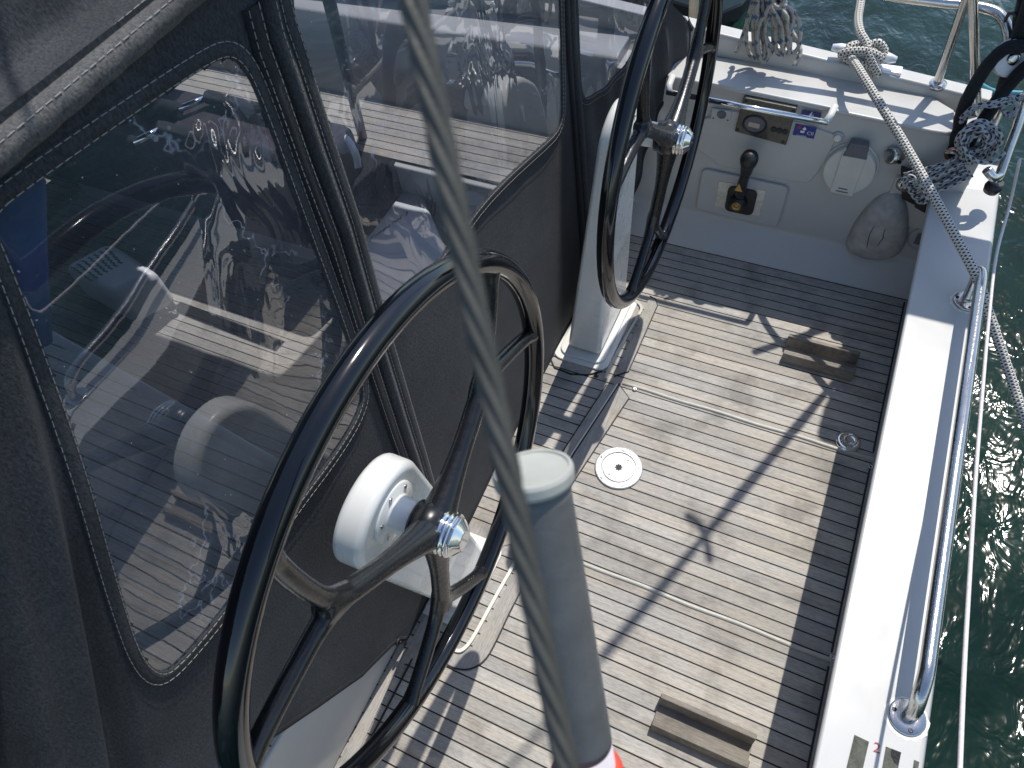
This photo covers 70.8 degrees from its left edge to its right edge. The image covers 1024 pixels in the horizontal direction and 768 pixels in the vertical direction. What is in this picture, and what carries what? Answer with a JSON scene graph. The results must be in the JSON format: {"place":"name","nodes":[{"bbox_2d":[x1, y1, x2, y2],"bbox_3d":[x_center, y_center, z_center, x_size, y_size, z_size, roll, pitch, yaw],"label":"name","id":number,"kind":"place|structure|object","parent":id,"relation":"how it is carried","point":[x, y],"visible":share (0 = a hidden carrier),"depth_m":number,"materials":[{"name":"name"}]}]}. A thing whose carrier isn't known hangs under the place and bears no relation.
{"place":"outdoors","nodes":[
{"label":"outdoors","id":0,"kind":"place"},
{"bbox_2d":[621,0,1023,767],"bbox_3d":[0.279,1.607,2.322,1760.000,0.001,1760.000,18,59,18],"label":"water","id":1,"kind":"structure","parent":0,"point":[913,38],"depth_m":2.94,"materials":[{"name":"green liquid"}]},
{"bbox_2d":[44,0,999,767],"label":"sailboat hull","id":2,"kind":"object","parent":1,"relation":"on","point":[758,548],"visible":0.63,"depth_m":2.39,"materials":[{"name":"brown wood"}]},
{"bbox_2d":[68,246,172,320],"bbox_3d":[-1.624,-0.414,2.994,0.376,0.200,0.203,29,63,24],"label":"white canister","id":3,"kind":"object","parent":2,"relation":"on","point":[120,282],"visible":1,"depth_m":2.92,"materials":[{"name":"plastic"}]},
{"bbox_2d":[166,302,177,312],"bbox_3d":[-1.453,-0.365,3.018,0.035,0.126,0.100,-34,58,-16],"label":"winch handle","id":4,"kind":"object","parent":2,"relation":"on","point":[171,306],"visible":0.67,"depth_m":3.03,"materials":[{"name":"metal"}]},
{"bbox_2d":[49,89,363,262],"bbox_3d":[-1.514,-0.924,3.091,1.936,0.686,0.416,18,59,18],"label":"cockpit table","id":5,"kind":"object","parent":2,"relation":"on","point":[154,154],"visible":0.47,"depth_m":2.87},
{"bbox_2d":[322,0,366,140],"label":"tent pole","id":6,"kind":"object","parent":2,"relation":"on","point":[334,24],"visible":1,"depth_m":2.30,"materials":[{"name":"grey metal"}]},
{"bbox_2d":[0,0,693,767],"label":"cockpit tent","id":7,"kind":"object","parent":2,"relation":"on","point":[84,682],"visible":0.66,"depth_m":1.08,"materials":[{"name":"grey fabric"}]},
{"bbox_2d":[0,179,52,347],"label":"blue cloth roll","id":8,"kind":"object","parent":7,"relation":"hanging from","point":[23,228],"visible":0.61,"depth_m":1.01,"materials":[{"name":"blue fabric"}]},
{"bbox_2d":[17,106,325,612],"bbox_3d":[-0.460,0.027,1.061,0.007,0.805,0.673,18,59,18],"label":"window","id":9,"kind":"structure","parent":7,"relation":"in","point":[214,106],"depth_m":0.97,"materials":[{"name":"clear plastic"}]},
{"bbox_2d":[344,135,401,237],"bbox_3d":[-0.631,-0.802,2.810,0.310,0.393,0.363,18,59,18],"label":"black bag","id":10,"kind":"object","parent":2,"relation":"on","point":[376,188],"visible":0.54,"depth_m":2.77,"materials":[{"name":"grey fabric"}]},
{"bbox_2d":[366,191,445,302],"bbox_3d":[-0.424,-0.498,2.867,0.337,0.267,0.869,-14,55,-3],"label":"white cool box","id":11,"kind":"object","parent":2,"relation":"on","point":[404,241],"visible":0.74,"depth_m":2.73,"materials":[{"name":"plastic"}]},
{"bbox_2d":[332,453,501,623],"bbox_3d":[-0.216,0.373,1.774,0.312,1.117,0.461,18,59,18],"label":"steering pedestal","id":12,"kind":"object","parent":2,"relation":"on","point":[388,492],"visible":0.7,"depth_m":1.26,"materials":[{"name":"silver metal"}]},
{"bbox_2d":[212,248,543,767],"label":"boat helm","id":13,"kind":"object","parent":12,"relation":"attached to","point":[436,533],"visible":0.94,"depth_m":0.99,"materials":[{"name":"black paint"}]},
{"bbox_2d":[398,0,579,767],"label":"backstay wire","id":14,"kind":"object","parent":2,"relation":"attached to","point":[424,58],"visible":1,"depth_m":0.21,"materials":[{"name":"metal"}]},
{"bbox_2d":[492,449,623,767],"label":"danbuoy","id":15,"kind":"object","parent":2,"relation":"on","point":[548,476],"visible":0.62,"depth_m":0.45,"materials":[{"name":"grey plastic"}]},
{"bbox_2d":[555,98,657,369],"bbox_3d":[0.310,-0.490,2.389,0.286,0.986,0.387,18,59,18],"label":"steering pedestal","id":16,"kind":"object","parent":2,"relation":"on","point":[594,333],"visible":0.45,"depth_m":2.50,"materials":[{"name":"silver metal"}]},
{"bbox_2d":[596,0,722,308],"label":"boat helm","id":17,"kind":"object","parent":16,"relation":"attached to","point":[672,135],"visible":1,"depth_m":1.97,"materials":[{"name":"black metal"}]},
{"bbox_2d":[595,447,642,489],"bbox_3d":[0.362,0.284,2.443,0.161,0.009,0.161,18,59,18],"label":"deck plate","id":18,"kind":"object","parent":2,"relation":"on","point":[618,468],"visible":1,"depth_m":2.44,"materials":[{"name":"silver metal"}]},
{"bbox_2d":[650,693,756,767],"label":"foot chock","id":19,"kind":"object","parent":2,"relation":"on","point":[720,740],"visible":1,"depth_m":1.94,"materials":[{"name":"brown wood"}]},
{"bbox_2d":[710,108,731,121],"bbox_3d":[0.739,-0.950,2.549,0.070,0.046,0.013,18,59,18],"label":"socket","id":20,"kind":"object","parent":2,"relation":"attached to","point":[720,114],"visible":1,"depth_m":2.54,"materials":[{"name":"grey plastic"}]},
{"bbox_2d":[696,149,787,226],"bbox_3d":[0.856,-0.733,2.700,0.331,0.388,0.124,18,59,18],"label":"engine control","id":21,"kind":"object","parent":2,"relation":"on","point":[743,196],"visible":1,"depth_m":2.77,"materials":[{"name":"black plastic"}]},
{"bbox_2d":[666,74,838,125],"bbox_3d":[0.797,-0.962,2.433,0.570,0.056,0.076,18,59,18],"label":"grab bar","id":22,"kind":"object","parent":2,"relation":"attached to","point":[828,118],"visible":0.91,"depth_m":2.40,"materials":[{"name":"metal"}]},
{"bbox_2d":[735,94,796,144],"bbox_3d":[0.875,-0.913,2.496,0.186,0.156,0.026,18,59,18],"label":"instrument panel","id":23,"kind":"object","parent":2,"relation":"attached to","point":[776,129],"visible":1,"depth_m":2.49,"materials":[{"name":"black plastic"}]},
{"bbox_2d":[734,0,802,67],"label":"coiled line","id":24,"kind":"object","parent":2,"relation":"hanging from","point":[783,15],"visible":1,"depth_m":2.39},
{"bbox_2d":[792,124,816,138],"bbox_3d":[1.002,-0.866,2.468,0.072,0.047,0.002,18,59,18],"label":"sticker","id":25,"kind":"object","parent":2,"relation":"attached to","point":[800,130],"visible":1,"depth_m":2.47,"materials":[{"name":"blue"}]},
{"bbox_2d":[801,110,820,117],"bbox_3d":[1.002,-0.898,2.416,0.065,0.038,0.002,18,59,18],"label":"sticker","id":26,"kind":"object","parent":2,"relation":"attached to","point":[810,113],"visible":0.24,"depth_m":2.41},
{"bbox_2d":[780,334,860,381],"bbox_3d":[1.108,-0.100,2.589,0.246,0.059,0.106,18,59,18],"label":"foot chock","id":27,"kind":"object","parent":2,"relation":"on","point":[821,357],"visible":1,"depth_m":2.58,"materials":[{"name":"brown wood"}]},
{"bbox_2d":[833,131,843,142],"bbox_3d":[1.102,-0.834,2.441,0.040,0.040,0.016,18,59,18],"label":"push button","id":28,"kind":"object","parent":2,"relation":"attached to","point":[838,136],"visible":1,"depth_m":2.43,"materials":[{"name":"white plastic"}]},
{"bbox_2d":[835,431,860,451],"bbox_3d":[1.124,0.184,2.402,0.081,0.040,0.081,18,59,18],"label":"lifting ring","id":29,"kind":"object","parent":2,"relation":"on","point":[848,441],"visible":1,"depth_m":2.40,"materials":[{"name":"metal"}]},
{"bbox_2d":[822,139,878,195],"bbox_3d":[1.169,-0.746,2.494,0.183,0.227,0.044,18,59,18],"label":"pump cover","id":30,"kind":"object","parent":2,"relation":"attached to","point":[851,168],"visible":1,"depth_m":2.48,"materials":[{"name":"grey plastic"}]},
{"bbox_2d":[847,735,868,767],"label":"grip strip","id":31,"kind":"object","parent":2,"relation":"on","point":[858,751],"visible":1,"depth_m":1.52,"materials":[{"name":"grey rubber"}]},
{"bbox_2d":[831,43,902,75],"bbox_3d":[1.175,-1.088,2.404,0.253,0.077,0.044,18,59,18],"label":"mooring cleat","id":32,"kind":"object","parent":2,"relation":"attached to","point":[886,67],"visible":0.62,"depth_m":2.39,"materials":[{"name":"metal"}]},
{"bbox_2d":[837,0,1023,434],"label":"mooring rope","id":33,"kind":"object","parent":32,"relation":"attached to","point":[864,45],"visible":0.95,"depth_m":2.18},
{"bbox_2d":[846,192,908,259],"bbox_3d":[1.343,-0.558,2.624,0.195,0.318,0.065,18,59,18],"label":"rubber pad","id":34,"kind":"object","parent":2,"relation":"hanging from","point":[879,230],"visible":0.99,"depth_m":2.60,"materials":[{"name":"grey plastic"}]},
{"bbox_2d":[882,747,900,767],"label":"grip strip","id":35,"kind":"object","parent":2,"relation":"attached to","point":[891,758],"visible":1,"depth_m":1.51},
{"bbox_2d":[884,147,905,163],"bbox_3d":[1.272,-0.758,2.393,0.060,0.064,0.055,-15,55,-3],"label":"knurled knob","id":36,"kind":"object","parent":2,"relation":"attached to","point":[894,155],"visible":0.96,"depth_m":2.38,"materials":[{"name":"silver metal"}]},
{"bbox_2d":[907,228,922,249],"bbox_3d":[1.492,-0.523,2.611,0.106,0.106,0.008,18,59,18],"label":"round vent","id":37,"kind":"object","parent":2,"relation":"attached to","point":[913,238],"visible":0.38,"depth_m":2.62,"materials":[{"name":"grey plastic"}]},
{"bbox_2d":[896,165,935,212],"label":"cam block","id":38,"kind":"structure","parent":2,"relation":"attached to","point":[908,195],"depth_m":2.40,"materials":[{"name":"black plastic"}]},
{"bbox_2d":[913,760,918,767],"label":"grip strip","id":39,"kind":"object","parent":2,"relation":"attached to","point":[916,764],"visible":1,"depth_m":1.50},
{"bbox_2d":[884,266,987,741],"bbox_3d":[1.103,0.200,1.813,0.097,0.121,1.356,18,59,18],"label":"transom rail","id":40,"kind":"object","parent":2,"relation":"attached to","point":[905,718],"visible":0.98,"depth_m":1.65,"materials":[{"name":"silver metal"}]},
{"bbox_2d":[884,0,1023,195],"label":"stern rail","id":41,"kind":"object","parent":2,"relation":"attached to","point":[993,184],"visible":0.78,"depth_m":2.20,"materials":[{"name":"silver metal"}]},
{"bbox_2d":[1003,0,1023,38],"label":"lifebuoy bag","id":42,"kind":"object","parent":41,"relation":"attached to","point":[1016,9],"visible":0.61,"depth_m":2.03,"materials":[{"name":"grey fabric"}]},
{"bbox_2d":[903,93,1023,200],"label":"sheet coil","id":43,"kind":"object","parent":2,"relation":"hanging from","point":[984,150],"visible":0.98,"depth_m":2.18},
{"bbox_2d":[947,39,1023,156],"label":"padded tube","id":44,"kind":"object","parent":2,"relation":"attached to","point":[991,60],"visible":0.81,"depth_m":2.13,"materials":[{"name":"grey fabric"}]},
{"bbox_2d":[944,147,959,159],"bbox_3d":[1.402,-0.730,2.290,0.054,0.051,0.015,18,59,18],"label":"shackle","id":45,"kind":"object","parent":44,"relation":"attached to","point":[951,151],"visible":0.57,"depth_m":2.29,"materials":[{"name":"silver metal"}]},
{"bbox_2d":[957,159,1020,767],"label":"guard cord","id":46,"kind":"object","parent":2,"relation":"attached to","point":[966,633],"visible":1,"depth_m":1.51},
{"bbox_2d":[958,61,1023,159],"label":"padded tube","id":47,"kind":"object","parent":2,"relation":"attached to","point":[1012,81],"visible":0.54,"depth_m":2.12,"materials":[{"name":"grey fabric"}]},
{"bbox_2d":[982,84,1022,94],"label":"mooring line","id":48,"kind":"object","parent":2,"relation":"attached to","point":[987,87],"visible":0.41,"depth_m":2.45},
{"bbox_2d":[995,0,1023,90],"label":"backstay","id":49,"kind":"object","parent":2,"relation":"attached to","point":[1018,31],"visible":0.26,"depth_m":2.04,"materials":[{"name":"metal"}]},
{"bbox_2d":[992,38,1023,76],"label":"rope block","id":50,"kind":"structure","parent":49,"relation":"attached to","point":[1006,65],"depth_m":2.10,"materials":[{"name":"white plastic"}]},
{"bbox_2d":[627,0,750,24],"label":"neighbour boat","id":51,"kind":"object","parent":1,"relation":"on","point":[733,10],"visible":0.06,"depth_m":5.01,"materials":[{"name":"grey paint"}]},
{"bbox_2d":[689,0,698,18],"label":"mooring pole","id":52,"kind":"object","parent":1,"relation":"on","point":[693,8],"depth_m":3.32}
]}

